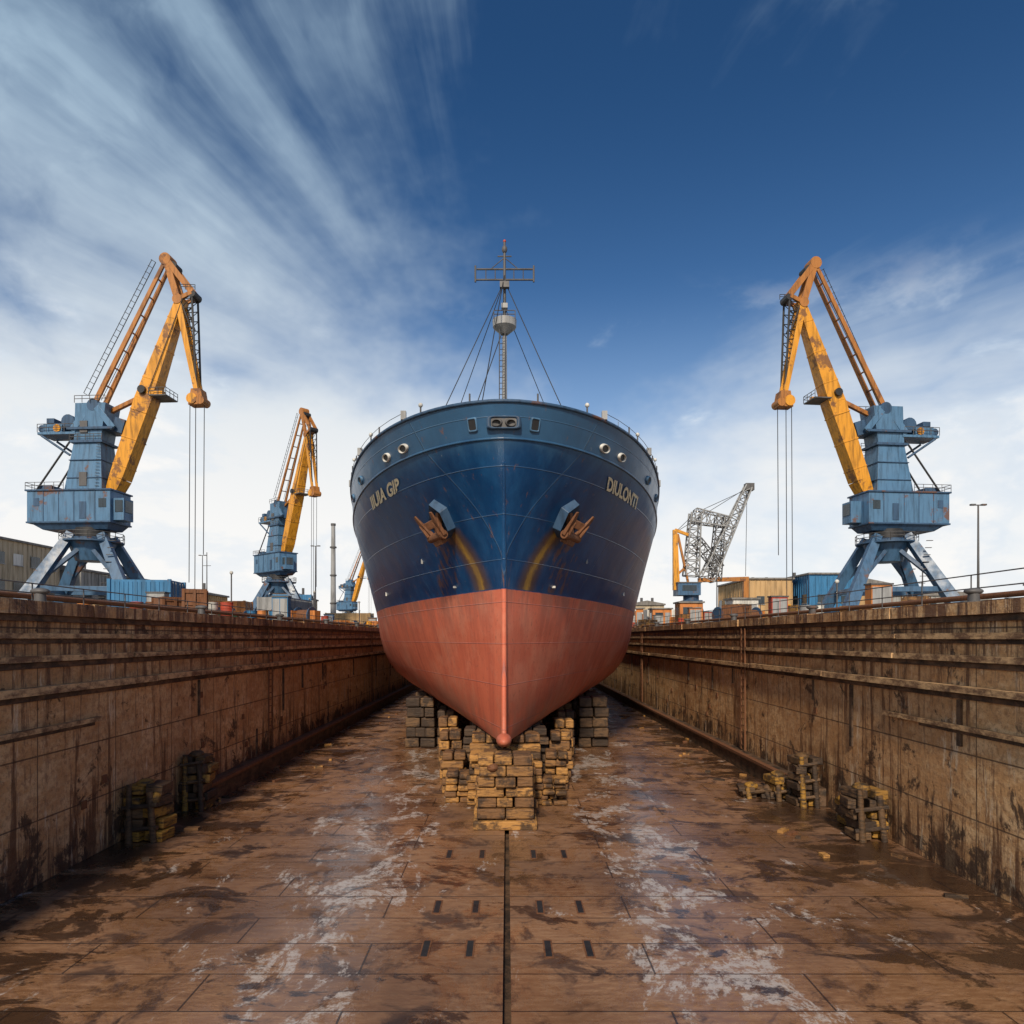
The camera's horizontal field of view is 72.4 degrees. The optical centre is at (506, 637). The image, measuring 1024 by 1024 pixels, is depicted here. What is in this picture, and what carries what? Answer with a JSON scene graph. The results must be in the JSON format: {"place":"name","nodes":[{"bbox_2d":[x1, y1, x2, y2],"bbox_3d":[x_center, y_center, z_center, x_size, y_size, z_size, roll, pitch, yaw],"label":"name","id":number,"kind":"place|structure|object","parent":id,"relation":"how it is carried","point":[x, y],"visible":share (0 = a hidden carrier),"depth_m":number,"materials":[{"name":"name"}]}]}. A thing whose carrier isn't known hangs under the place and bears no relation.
{"place":"outdoors","nodes":[
{"label":"outdoors","id":0,"kind":"place"},
{"bbox_2d":[0,536,58,597],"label":"warehouse","id":1,"kind":"structure","parent":0,"point":[20,560],"depth_m":81.69,"materials":[{"name":"grey metal"}]},
{"bbox_2d":[0,551,56,595],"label":"windows and doors","id":2,"kind":"structure","parent":1,"relation":"in","point":[17,558],"depth_m":81.34,"materials":[{"name":"grey glass"}]},
{"bbox_2d":[59,565,149,604],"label":"warehouse","id":3,"kind":"structure","parent":0,"point":[86,577],"depth_m":94.16,"materials":[{"name":"grey metal"}]},
{"bbox_2d":[71,595,105,600],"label":"windows and doors","id":4,"kind":"structure","parent":3,"relation":"in","point":[88,596],"depth_m":96.01,"materials":[{"name":"black glass"}]},
{"bbox_2d":[208,600,252,616],"bbox_3d":[-27.500,-2.160,66.000,6.280,2.640,2.620,0,0,-4],"label":"shipping container","id":5,"kind":"object","parent":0,"point":[245,604],"visible":0.17,"depth_m":64.94,"materials":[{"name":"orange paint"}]},
{"bbox_2d":[323,614,334,621],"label":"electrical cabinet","id":6,"kind":"object","parent":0,"point":[332,617],"visible":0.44,"depth_m":76.09,"materials":[{"name":"grey metal"}]},
{"bbox_2d":[0,687,1023,1023],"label":"dock floor","id":7,"kind":"structure","parent":0,"point":[302,891],"depth_m":15.24,"materials":[{"name":"brown concrete"}]},
{"bbox_2d":[121,778,176,843],"bbox_3d":[-10.708,5.110,20.942,1.306,1.799,1.143,0,0,0],"label":"side block stack","id":8,"kind":"object","parent":7,"relation":"on","point":[147,807],"visible":1,"depth_m":20.63,"materials":[{"name":"wood"}]},
{"bbox_2d":[178,750,218,811],"bbox_3d":[-10.847,4.983,24.642,1.061,2.046,1.145,0,0,0],"label":"side block stack","id":9,"kind":"object","parent":7,"relation":"on","point":[197,790],"visible":1,"depth_m":24.27,"materials":[{"name":"wood"}]},
{"bbox_2d":[0,597,418,903],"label":"dock wall","id":10,"kind":"structure","parent":7,"relation":"on","point":[101,707],"depth_m":21.49,"materials":[{"name":"concrete"}]},
{"bbox_2d":[30,588,52,601],"bbox_3d":[-12.000,-1.075,18.000,0.585,0.430,0.600,0,0,0],"label":"mooring bollard","id":11,"kind":"object","parent":10,"relation":"on","point":[39,594],"visible":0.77,"depth_m":17.89,"materials":[{"name":"grey metal"}]},
{"bbox_2d":[0,579,375,626],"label":"quay railing","id":12,"kind":"object","parent":10,"relation":"on","point":[187,607],"visible":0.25,"depth_m":23.58,"materials":[{"name":"brown metal"}]},
{"bbox_2d":[195,605,207,613],"bbox_3d":[-12.000,-1.075,27.500,0.585,0.430,0.600,0,0,0],"label":"mooring bollard","id":13,"kind":"object","parent":10,"relation":"on","point":[201,609],"visible":0.69,"depth_m":27.38,"materials":[{"name":"grey metal"}]},
{"bbox_2d":[275,614,285,620],"bbox_3d":[-12.000,-1.075,37.000,0.585,0.430,0.600,0,0,0],"label":"mooring bollard","id":14,"kind":"object","parent":10,"relation":"on","point":[279,616],"visible":0.84,"depth_m":36.88,"materials":[{"name":"grey metal"}]},
{"bbox_2d":[405,696,437,746],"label":"bilge block stack","id":15,"kind":"object","parent":7,"relation":"on","point":[421,721],"visible":0.98,"depth_m":38.30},
{"bbox_2d":[416,690,441,724],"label":"bilge block stack","id":16,"kind":"object","parent":7,"relation":"on","point":[421,693],"visible":0.05,"depth_m":42.30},
{"bbox_2d":[439,703,451,709],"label":"side keel block stack","id":17,"kind":"object","parent":7,"relation":"on","point":[442,706],"visible":0.08,"depth_m":39.02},
{"bbox_2d":[437,709,455,752],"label":"side keel block stack","id":18,"kind":"object","parent":7,"relation":"on","point":[446,712],"visible":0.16,"depth_m":36.33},
{"bbox_2d":[438,716,458,764],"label":"side keel block stack","id":19,"kind":"object","parent":7,"relation":"on","point":[446,722],"visible":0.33,"depth_m":32.60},
{"bbox_2d":[439,728,461,778],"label":"side keel block stack","id":20,"kind":"object","parent":7,"relation":"on","point":[449,738],"visible":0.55,"depth_m":29.73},
{"bbox_2d":[441,749,467,792],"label":"side keel block stack","id":21,"kind":"object","parent":7,"relation":"on","point":[453,758],"visible":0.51,"depth_m":27.08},
{"bbox_2d":[444,768,468,802],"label":"side keel block stack","id":22,"kind":"object","parent":7,"relation":"on","point":[454,791],"visible":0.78,"depth_m":25.41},
{"bbox_2d":[473,750,536,829],"bbox_3d":[-0.050,4.842,22.391,2.000,2.316,1.348,0,0,0],"label":"keel block stack","id":23,"kind":"object","parent":7,"relation":"on","point":[502,813],"visible":1,"depth_m":21.90,"materials":[{"name":"wood"}]},
{"bbox_2d":[466,748,543,804],"bbox_3d":[-0.045,5.049,25.420,2.841,1.885,1.580,0,0,0],"label":"keel block stack","id":24,"kind":"object","parent":7,"relation":"on","point":[471,775],"visible":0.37,"depth_m":25.03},
{"bbox_2d":[470,731,540,759],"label":"keel block stack","id":25,"kind":"object","parent":7,"relation":"on","point":[518,742],"visible":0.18,"depth_m":26.38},
{"bbox_2d":[463,725,548,773],"bbox_3d":[-0.046,4.820,28.576,3.701,2.345,1.568,0,0,0],"label":"keel block stack","id":26,"kind":"object","parent":7,"relation":"on","point":[540,729],"visible":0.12,"depth_m":28.21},
{"bbox_2d":[474,753,537,814],"bbox_3d":[-0.038,5.000,23.873,2.159,1.987,1.503,0,0,0],"label":"keel block stack","id":27,"kind":"object","parent":7,"relation":"on","point":[476,770],"visible":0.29,"depth_m":23.38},
{"bbox_2d":[418,795,595,957],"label":"floor slot plates","id":28,"kind":"object","parent":7,"relation":"on","point":[470,946],"visible":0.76,"depth_m":15.21,"materials":[{"name":"metal"}]},
{"bbox_2d":[540,774,567,805],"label":"side keel block stack","id":29,"kind":"object","parent":7,"relation":"on","point":[557,794],"visible":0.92,"depth_m":25.17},
{"bbox_2d":[142,708,968,898],"bbox_3d":[-0.044,5.960,37.462,22.157,0.080,42.807,0,0,0],"label":"floor debris","id":30,"kind":"object","parent":7,"relation":"on","point":[782,830],"visible":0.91,"depth_m":21.80,"materials":[{"name":"metal"}]},
{"bbox_2d":[544,748,568,790],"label":"side keel block stack","id":31,"kind":"object","parent":7,"relation":"on","point":[554,763],"visible":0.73,"depth_m":27.30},
{"bbox_2d":[549,729,572,777],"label":"side keel block stack","id":32,"kind":"object","parent":7,"relation":"on","point":[561,738],"visible":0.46,"depth_m":29.73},
{"bbox_2d":[553,717,573,766],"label":"side keel block stack","id":33,"kind":"object","parent":7,"relation":"on","point":[559,723],"visible":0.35,"depth_m":32.51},
{"bbox_2d":[555,702,571,716],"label":"side keel block stack","id":34,"kind":"object","parent":7,"relation":"on","point":[568,705],"visible":0.07,"depth_m":39.56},
{"bbox_2d":[557,709,574,752],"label":"side keel block stack","id":35,"kind":"object","parent":7,"relation":"on","point":[566,713],"visible":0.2,"depth_m":36.32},
{"bbox_2d":[570,690,598,735],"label":"bilge block stack","id":36,"kind":"object","parent":7,"relation":"on","point":[586,693],"visible":0.09,"depth_m":42.27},
{"bbox_2d":[576,695,608,746],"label":"bilge block stack","id":37,"kind":"object","parent":7,"relation":"on","point":[591,726],"visible":1,"depth_m":38.30,"materials":[{"name":"wood"}]},
{"bbox_2d":[736,781,772,798],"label":"side block stack","id":38,"kind":"object","parent":7,"relation":"on","point":[749,790],"visible":1,"depth_m":26.25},
{"bbox_2d":[763,770,792,801],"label":"side block stack","id":39,"kind":"object","parent":7,"relation":"on","point":[775,781],"visible":0.81,"depth_m":25.83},
{"bbox_2d":[785,752,822,808],"bbox_3d":[10.702,5.058,25.152,1.060,1.896,1.164,0,0,0],"label":"side block stack","id":40,"kind":"object","parent":7,"relation":"on","point":[803,776],"visible":1,"depth_m":24.80,"materials":[{"name":"wood"}]},
{"bbox_2d":[594,598,1023,909],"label":"dock wall","id":41,"kind":"structure","parent":7,"relation":"on","point":[917,713],"depth_m":20.98,"materials":[{"name":"concrete"}]},
{"bbox_2d":[729,614,737,619],"bbox_3d":[12.000,-1.075,37.000,0.585,0.430,0.600,0,0,0],"label":"mooring bollard","id":42,"kind":"object","parent":41,"relation":"on","point":[733,616],"visible":0.76,"depth_m":36.88,"materials":[{"name":"grey metal"}]},
{"bbox_2d":[806,605,818,613],"bbox_3d":[12.000,-1.075,27.500,0.585,0.430,0.600,0,0,0],"label":"mooring bollard","id":43,"kind":"object","parent":41,"relation":"on","point":[812,609],"visible":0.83,"depth_m":27.38,"materials":[{"name":"grey metal"}]},
{"bbox_2d":[632,567,1023,626],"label":"quay railing","id":44,"kind":"object","parent":41,"relation":"on","point":[821,604],"visible":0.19,"depth_m":23.95,"materials":[{"name":"brown metal"}]},
{"bbox_2d":[960,588,983,602],"bbox_3d":[12.000,-1.075,18.000,0.585,0.430,0.600,0,0,0],"label":"mooring bollard","id":45,"kind":"object","parent":41,"relation":"on","point":[973,594],"visible":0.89,"depth_m":17.89,"materials":[{"name":"grey metal"}]},
{"bbox_2d":[834,795,849,825],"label":"side block stack","id":46,"kind":"object","parent":7,"relation":"on","point":[841,818],"visible":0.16,"depth_m":22.64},
{"bbox_2d":[839,782,888,842],"bbox_3d":[10.781,5.185,21.041,1.257,1.649,1.142,0,0,0],"label":"side block stack","id":47,"kind":"object","parent":7,"relation":"on","point":[863,807],"visible":1,"depth_m":20.73,"materials":[{"name":"wood"}]},
{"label":"keel block stack","id":48,"kind":"object","parent":7,"relation":"on","visible":0},
{"bbox_2d":[349,239,660,746],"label":"cargo ship","id":49,"kind":"object","parent":48,"relation":"on","point":[504,543],"visible":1,"depth_m":26.53,"materials":[{"name":"paint"}]},
{"bbox_2d":[0,0,1023,620],"label":"sky","id":50,"kind":"structure","parent":0,"point":[330,179],"materials":[{"name":"blue"}]},
{"bbox_2d":[636,605,663,609],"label":"walls","id":51,"kind":"structure","parent":0,"point":[646,607],"depth_m":125.00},
{"bbox_2d":[636,598,665,604],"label":"roof","id":52,"kind":"structure","parent":51,"relation":"on","point":[647,602],"depth_m":124.70,"materials":[{"name":"grey metal"}]},
{"bbox_2d":[643,609,674,619],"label":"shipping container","id":53,"kind":"object","parent":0,"point":[645,614],"visible":0.05,"depth_m":84.99,"materials":[{"name":"metal"}]},
{"bbox_2d":[727,604,751,618],"bbox_3d":[15.298,-1.532,46.309,1.173,1.384,1.213,0,0,-24],"label":"wooden crate","id":54,"kind":"object","parent":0,"point":[744,604],"visible":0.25,"depth_m":45.95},
{"bbox_2d":[717,577,794,610],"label":"warehouse","id":55,"kind":"structure","parent":0,"point":[763,588],"depth_m":108.00,"materials":[{"name":"beige metal"}]},
{"bbox_2d":[719,596,764,607],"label":"windows and doors","id":56,"kind":"structure","parent":55,"relation":"in","point":[762,600],"depth_m":107.89,"materials":[{"name":"grey glass"}]},
{"bbox_2d":[799,605,808,610],"bbox_3d":[15.670,-1.280,36.717,0.610,0.880,0.610,0,0,0],"label":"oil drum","id":57,"kind":"object","parent":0,"point":[803,608],"visible":0.19,"depth_m":36.51,"materials":[{"name":"grey metal"}]},
{"bbox_2d":[787,573,854,606],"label":"warehouse","id":58,"kind":"structure","parent":0,"point":[809,584],"depth_m":104.00,"materials":[{"name":"blue metal"}]},
{"bbox_2d":[793,594,845,604],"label":"windows and doors","id":59,"kind":"structure","parent":58,"relation":"in","point":[804,600],"depth_m":105.19,"materials":[{"name":"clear glass"}]},
{"bbox_2d":[859,596,864,604],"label":"walls","id":60,"kind":"structure","parent":0,"point":[862,602],"depth_m":110.00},
{"bbox_2d":[892,591,990,606],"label":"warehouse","id":61,"kind":"structure","parent":0,"point":[932,595],"depth_m":129.92,"materials":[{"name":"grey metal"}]},
{"label":"ground","id":62,"kind":"structure","parent":0,"visible":0},
{"bbox_2d":[14,252,210,602],"bbox_3d":[-27.953,-13.947,50.291,13.356,26.285,7.560,0,0,-10],"label":"harbour crane","id":63,"kind":"object","parent":62,"relation":"on","point":[87,510],"visible":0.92,"depth_m":49.17,"materials":[{"name":"paint"}]},
{"bbox_2d":[107,579,185,607],"bbox_3d":[-21.800,-2.160,42.500,3.580,2.640,2.620,0,0,-6],"label":"shipping container","id":64,"kind":"object","parent":62,"relation":"on","point":[142,587],"visible":0.45,"depth_m":41.27,"materials":[{"name":"blue metal"}]},
{"bbox_2d":[145,592,170,601],"bbox_3d":[-19.879,-1.730,39.887,1.100,1.780,0.700,0,0,0],"label":"electrical cabinet","id":65,"kind":"object","parent":62,"relation":"on","point":[158,594],"visible":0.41,"depth_m":39.58,"materials":[{"name":"grey metal"}]},
{"bbox_2d":[151,596,181,611],"bbox_3d":[-15.478,-1.349,32.159,1.213,1.017,1.173,0,0,42],"label":"wooden crate","id":66,"kind":"object","parent":62,"relation":"on","point":[167,602],"visible":0.21,"depth_m":31.73,"materials":[{"name":"wood"}]},
{"bbox_2d":[0,591,376,627],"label":"service pipes","id":67,"kind":"object","parent":62,"relation":"on","point":[58,599],"visible":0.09,"depth_m":25.09,"materials":[{"name":"metal"}]},
{"bbox_2d":[182,589,207,612],"bbox_3d":[-13.931,-1.501,31.298,1.014,1.322,1.054,0,0,-20],"label":"wooden crate","id":68,"kind":"object","parent":62,"relation":"on","point":[197,595],"visible":0.58,"depth_m":30.82,"materials":[{"name":"wood"}]},
{"bbox_2d":[198,555,206,588],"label":"street lamp","id":69,"kind":"object","parent":62,"relation":"on","point":[202,568],"visible":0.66,"depth_m":91.95,"materials":[{"name":"grey metal"}]},
{"bbox_2d":[203,552,210,588],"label":"antenna mast","id":70,"kind":"object","parent":62,"relation":"on","point":[206,565],"visible":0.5,"depth_m":104.94,"materials":[{"name":"grey metal"}]},
{"bbox_2d":[208,602,217,614],"bbox_3d":[-14.233,-1.280,33.744,0.610,0.880,0.610,0,0,0],"label":"oil drum","id":71,"kind":"object","parent":62,"relation":"on","point":[214,607],"visible":0.36,"depth_m":33.52,"materials":[{"name":"white paint"}]},
{"bbox_2d":[208,595,227,600],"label":"walls","id":72,"kind":"structure","parent":62,"relation":"on","point":[213,598],"depth_m":105.95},
{"bbox_2d":[203,583,229,597],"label":"roof","id":73,"kind":"structure","parent":72,"relation":"on","point":[209,593],"depth_m":104.99,"materials":[{"name":"grey metal"}]},
{"bbox_2d":[220,602,233,615],"bbox_3d":[-13.533,-1.280,33.844,0.610,0.880,0.610,0,0,0],"label":"oil drum","id":74,"kind":"object","parent":62,"relation":"on","point":[226,608],"visible":0.48,"depth_m":33.59,"materials":[{"name":"red paint"}]},
{"bbox_2d":[230,571,232,601],"bbox_3d":[-16.266,-2.400,41.330,0.240,3.120,0.240,0,0,0],"label":"quay marker light","id":75,"kind":"object","parent":62,"relation":"on","point":[231,572],"visible":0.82,"depth_m":41.30,"materials":[{"name":"grey metal"}]},
{"bbox_2d":[271,596,291,620],"bbox_3d":[-14.096,-1.730,43.761,1.100,1.780,0.700,0,0,0],"label":"electrical cabinet","id":76,"kind":"object","parent":62,"relation":"on","point":[281,604],"visible":0.59,"depth_m":43.44,"materials":[{"name":"grey metal"}]},
{"bbox_2d":[257,597,313,613],"bbox_3d":[-19.500,-2.160,62.000,2.620,2.640,6.280,0,0,5],"label":"shipping container","id":77,"kind":"object","parent":62,"relation":"on","point":[264,603],"visible":0.28,"depth_m":59.87,"materials":[{"name":"grey metal"}]},
{"bbox_2d":[252,407,320,610],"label":"harbour crane","id":78,"kind":"object","parent":62,"relation":"on","point":[275,563],"visible":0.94,"depth_m":81.04,"materials":[{"name":"paint"}]},
{"bbox_2d":[294,607,320,622],"bbox_3d":[-14.316,-1.520,49.983,1.900,1.361,1.240,0,0,20],"label":"mooring winch","id":79,"kind":"object","parent":62,"relation":"on","point":[309,611],"visible":0.64,"depth_m":49.64,"materials":[{"name":"brown metal"}]},
{"bbox_2d":[311,545,319,608],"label":"street lamp","id":80,"kind":"object","parent":62,"relation":"on","point":[315,572],"visible":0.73,"depth_m":74.94,"materials":[{"name":"grey metal"}]},
{"bbox_2d":[330,523,336,612],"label":"vent stack","id":81,"kind":"object","parent":62,"relation":"on","point":[333,575],"visible":0.92,"depth_m":99.72,"materials":[{"name":"grey metal"}]},
{"bbox_2d":[325,613,373,623],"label":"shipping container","id":82,"kind":"object","parent":62,"relation":"on","point":[351,617],"visible":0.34,"depth_m":96.78,"materials":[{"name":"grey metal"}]},
{"bbox_2d":[336,549,369,612],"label":"harbour crane","id":83,"kind":"object","parent":62,"relation":"on","point":[349,604],"visible":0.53,"depth_m":178.85,"materials":[{"name":"paint"}]},
{"bbox_2d":[368,617,376,620],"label":"electrical cabinet","id":84,"kind":"object","parent":62,"relation":"on","point":[372,618],"visible":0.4,"depth_m":89.56,"materials":[{"name":"metal"}]},
{"bbox_2d":[634,608,644,620],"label":"dock cabin","id":85,"kind":"object","parent":62,"relation":"on","point":[639,611],"visible":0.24,"depth_m":80.44,"materials":[{"name":"metal"}]},
{"bbox_2d":[638,619,657,626],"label":"wooden crate","id":86,"kind":"object","parent":62,"relation":"on","point":[642,621],"visible":0.41,"depth_m":67.58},
{"bbox_2d":[653,615,663,625],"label":"electrical cabinet","id":87,"kind":"object","parent":62,"relation":"on","point":[658,619],"visible":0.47,"depth_m":79.15,"materials":[{"name":"grey metal"}]},
{"bbox_2d":[648,608,672,622],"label":"dock cabin","id":88,"kind":"object","parent":62,"relation":"on","point":[667,612],"visible":0.57,"depth_m":81.17,"materials":[{"name":"metal"}]},
{"bbox_2d":[675,614,688,621],"bbox_3d":[15.631,-1.438,61.101,1.296,1.196,1.336,0,0,-38],"label":"wooden crate","id":89,"kind":"object","parent":62,"relation":"on","point":[685,616],"visible":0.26,"depth_m":60.67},
{"bbox_2d":[673,601,704,622],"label":"dock cabin","id":90,"kind":"object","parent":62,"relation":"on","point":[681,607],"visible":0.5,"depth_m":66.81,"materials":[{"name":"metal"}]},
{"bbox_2d":[687,608,701,622],"bbox_3d":[16.248,-1.730,60.648,1.100,1.780,0.700,0,0,0],"label":"electrical cabinet","id":91,"kind":"object","parent":62,"relation":"on","point":[694,616],"visible":0.53,"depth_m":60.33,"materials":[{"name":"metal"}]},
{"bbox_2d":[703,611,712,621],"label":"electrical cabinet","id":92,"kind":"object","parent":62,"relation":"on","point":[705,614],"visible":0.16,"depth_m":68.51,"materials":[{"name":"metal"}]},
{"bbox_2d":[672,483,754,610],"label":"lattice boom crane","id":93,"kind":"object","parent":62,"relation":"on","point":[687,590],"visible":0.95,"depth_m":99.62,"materials":[{"name":"paint"}]},
{"bbox_2d":[712,560,721,606],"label":"street lamp","id":94,"kind":"object","parent":62,"relation":"on","point":[716,583],"visible":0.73,"depth_m":79.97,"materials":[{"name":"grey metal"}]},
{"bbox_2d":[712,607,721,621],"bbox_3d":[15.619,-1.520,50.017,1.900,1.361,1.240,0,0,-20],"label":"mooring winch","id":95,"kind":"object","parent":62,"relation":"on","point":[715,613],"visible":0.21,"depth_m":49.84,"materials":[{"name":"blue metal"}]},
{"bbox_2d":[722,605,749,620],"bbox_3d":[14.217,-1.431,43.435,1.384,1.181,1.344,0,0,34],"label":"wooden crate","id":96,"kind":"object","parent":62,"relation":"on","point":[742,609],"visible":0.49,"depth_m":43.02,"materials":[{"name":"wood"}]},
{"bbox_2d":[723,598,760,608],"bbox_3d":[20.650,-2.165,61.544,2.500,2.650,2.300,0,0,0],"label":"dock cabin","id":97,"kind":"object","parent":62,"relation":"on","point":[741,600],"visible":0.3,"depth_m":60.54,"materials":[{"name":"metal"}]},
{"bbox_2d":[752,607,764,617],"bbox_3d":[17.418,-1.520,50.017,1.900,1.361,1.240,0,0,-20],"label":"mooring winch","id":98,"kind":"object","parent":62,"relation":"on","point":[756,609],"visible":0.16,"depth_m":49.88,"materials":[{"name":"grey metal"}]},
{"bbox_2d":[767,596,788,616],"bbox_3d":[16.916,-1.730,43.680,1.100,1.780,0.700,0,0,0],"label":"electrical cabinet","id":99,"kind":"object","parent":62,"relation":"on","point":[774,605],"visible":0.54,"depth_m":43.36,"materials":[{"name":"metal"}]},
{"bbox_2d":[788,605,799,614],"bbox_3d":[19.440,-1.513,47.775,1.453,1.345,1.494,0,0,-40],"label":"wooden crate","id":100,"kind":"object","parent":62,"relation":"on","point":[792,609],"visible":0.05,"depth_m":47.03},
{"bbox_2d":[632,590,1023,627],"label":"railing","id":101,"kind":"object","parent":62,"relation":"on","point":[991,596],"visible":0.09,"depth_m":23.85,"materials":[{"name":"metal"}]},
{"bbox_2d":[835,579,838,611],"bbox_3d":[16.515,-1.887,35.019,0.240,2.094,0.240,0,0,0],"label":"quay marker light","id":102,"kind":"object","parent":62,"relation":"on","point":[836,581],"visible":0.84,"depth_m":34.98,"materials":[{"name":"grey metal"}]},
{"bbox_2d":[771,256,960,612],"bbox_3d":[25.467,-13.760,50.230,13.165,25.910,7.452,0,0,8],"label":"harbour crane","id":103,"kind":"object","parent":62,"relation":"on","point":[889,511],"visible":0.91,"depth_m":49.12,"materials":[{"name":"paint"}]},
{"bbox_2d":[863,583,893,608],"bbox_3d":[17.886,-1.730,33.685,1.100,1.780,0.700,0,0,0],"label":"electrical cabinet","id":104,"kind":"object","parent":62,"relation":"on","point":[874,593],"visible":0.56,"depth_m":33.37,"materials":[{"name":"metal"}]},
{"bbox_2d":[866,579,887,583],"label":"roof","id":105,"kind":"structure","parent":104,"relation":"attached to","point":[872,581],"depth_m":109.70,"materials":[{"name":"grey metal"}]},
{"bbox_2d":[901,596,930,606],"bbox_3d":[18.226,-1.337,31.192,1.012,0.993,0.972,0,0,40],"label":"wooden crate","id":106,"kind":"object","parent":62,"relation":"on","point":[912,598],"visible":0.26,"depth_m":30.90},
{"bbox_2d":[969,504,986,586],"bbox_3d":[30.300,-4.725,45.000,1.000,7.770,0.500,0,0,0],"label":"street lamp","id":107,"kind":"object","parent":62,"relation":"on","point":[978,572],"visible":0.73,"depth_m":44.95,"materials":[{"name":"grey metal"}]},
{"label":"shipping container","id":108,"kind":"object","parent":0,"visible":0},
{"bbox_2d":[268,594,312,600],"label":"shipping container","id":109,"kind":"object","parent":108,"relation":"on","point":[304,597],"visible":0.2,"depth_m":99.12,"materials":[{"name":"blue metal"}]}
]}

